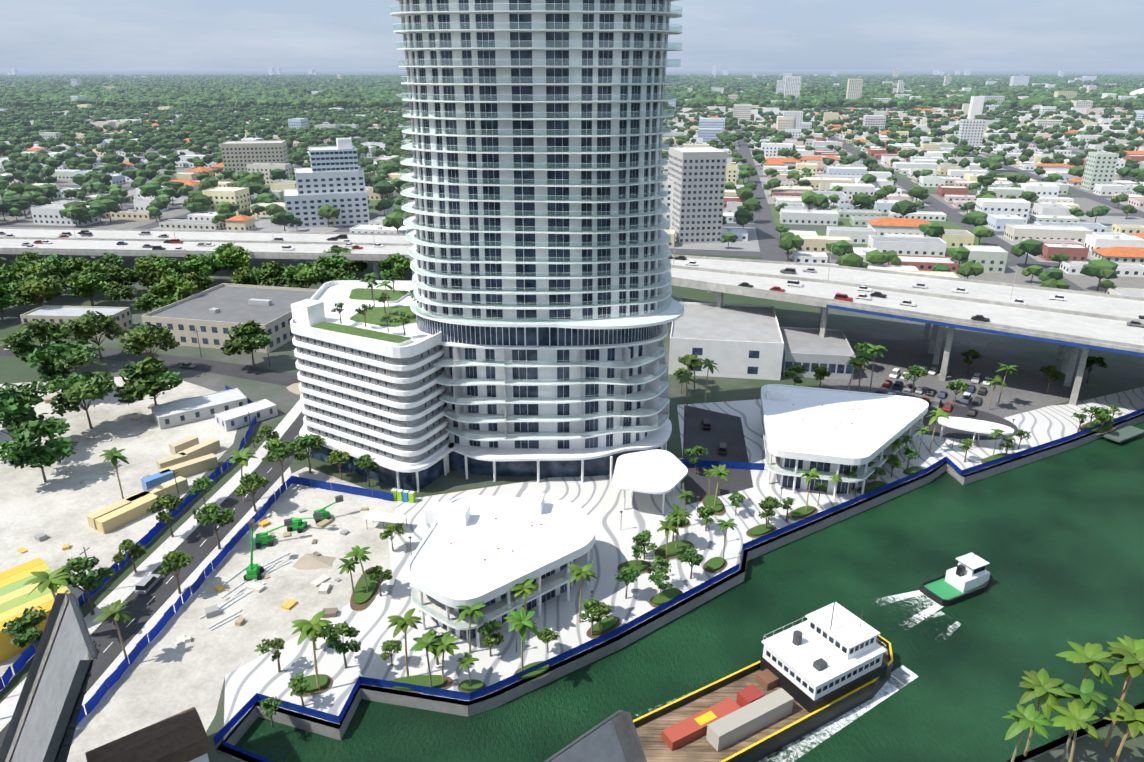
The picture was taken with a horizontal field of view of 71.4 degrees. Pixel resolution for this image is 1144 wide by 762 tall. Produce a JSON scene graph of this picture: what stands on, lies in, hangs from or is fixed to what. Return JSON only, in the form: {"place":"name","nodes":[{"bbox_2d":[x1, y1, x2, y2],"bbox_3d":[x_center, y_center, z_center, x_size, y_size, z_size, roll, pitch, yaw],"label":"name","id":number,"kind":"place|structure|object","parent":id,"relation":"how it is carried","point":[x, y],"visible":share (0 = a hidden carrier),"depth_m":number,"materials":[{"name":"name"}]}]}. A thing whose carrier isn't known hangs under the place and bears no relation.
{"place":"outdoors","nodes":[
{"label":"outdoors","id":0,"kind":"place"},
{"bbox_2d":[0,345,1143,761],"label":"paved plaza","id":1,"kind":"structure","parent":0,"point":[158,673],"depth_m":153.34,"materials":[{"name":"white concrete"}]},
{"bbox_2d":[406,384,1013,647],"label":"pavilion buildings","id":2,"kind":"structure","parent":1,"relation":"on","point":[490,552],"depth_m":147.54,"materials":[{"name":"white paint"}]},
{"bbox_2d":[0,70,1143,761],"bbox_3d":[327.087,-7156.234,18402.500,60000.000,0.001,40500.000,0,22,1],"label":"city ground","id":3,"kind":"structure","parent":0,"point":[1122,372],"depth_m":248.42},
{"bbox_2d":[0,593,646,761],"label":"rooftops","id":4,"kind":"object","parent":3,"relation":"on","point":[43,722],"depth_m":93.45,"materials":[{"name":"metal"}]},
{"bbox_2d":[20,138,855,430],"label":"buildings","id":5,"kind":"structure","parent":3,"relation":"on","point":[746,341],"depth_m":270.57,"materials":[{"name":"concrete"}]},
{"bbox_2d":[290,0,683,491],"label":"tower building","id":6,"kind":"structure","parent":3,"relation":"on","point":[530,343],"depth_m":164.43,"materials":[{"name":"white paint"}]},
{"bbox_2d":[0,74,1143,293],"bbox_3d":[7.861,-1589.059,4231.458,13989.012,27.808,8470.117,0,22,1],"label":"trees","id":7,"kind":"object","parent":3,"relation":"on","point":[36,98],"visible":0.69,"depth_m":1050.86,"materials":[{"name":"green plant"}]},
{"bbox_2d":[0,66,1143,299],"bbox_3d":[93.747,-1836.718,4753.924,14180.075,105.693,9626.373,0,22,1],"label":"city buildings","id":8,"kind":"structure","parent":3,"relation":"on","point":[1056,226],"depth_m":547.94,"materials":[{"name":"concrete"}]},
{"bbox_2d":[0,242,1143,761],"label":"trees","id":9,"kind":"object","parent":3,"relation":"on","point":[26,278],"visible":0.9,"depth_m":177.74,"materials":[{"name":"green plant"}]},
{"bbox_2d":[0,214,1143,417],"bbox_3d":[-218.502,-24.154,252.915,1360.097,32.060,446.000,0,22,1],"label":"highway bridge","id":10,"kind":"structure","parent":3,"relation":"on","point":[1076,321],"depth_m":250.81,"materials":[{"name":"concrete"}]},
{"bbox_2d":[0,329,1143,661],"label":"objects","id":11,"kind":"object","parent":3,"relation":"on","point":[192,455],"visible":0.9,"depth_m":157.84,"materials":[{"name":"paint"}]},
{"bbox_2d":[0,230,1143,593],"bbox_3d":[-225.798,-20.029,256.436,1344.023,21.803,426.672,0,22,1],"label":"cars","id":12,"kind":"object","parent":3,"relation":"on","point":[146,584],"visible":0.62,"depth_m":239.18,"materials":[{"name":"paint"}]},
{"bbox_2d":[0,0,1143,69],"label":"sky","id":13,"kind":"structure","parent":0,"point":[35,34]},
{"bbox_2d":[235,422,1143,761],"bbox_3d":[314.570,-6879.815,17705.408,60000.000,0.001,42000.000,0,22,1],"label":"river water","id":14,"kind":"structure","parent":0,"point":[1057,542],"depth_m":133.83,"materials":[{"name":"green liquid"}]},
{"bbox_2d":[216,413,1143,761],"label":"concrete seawall","id":15,"kind":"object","parent":14,"relation":"in","point":[504,695],"visible":0.83,"depth_m":125.14,"materials":[{"name":"concrete"}]},
{"bbox_2d":[633,602,892,761],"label":"cargo ship","id":16,"kind":"object","parent":14,"relation":"on","point":[818,668],"visible":1,"depth_m":114.13,"materials":[{"name":"white metal"}]},
{"bbox_2d":[635,590,959,761],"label":"wake foam","id":17,"kind":"object","parent":14,"relation":"on","point":[878,698],"depth_m":119.53,"materials":[{"name":"white liquid"}]},
{"bbox_2d":[920,551,991,606],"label":"tug boat","id":18,"kind":"object","parent":14,"relation":"on","point":[968,576],"visible":0.98,"depth_m":142.76,"materials":[{"name":"white paint"}]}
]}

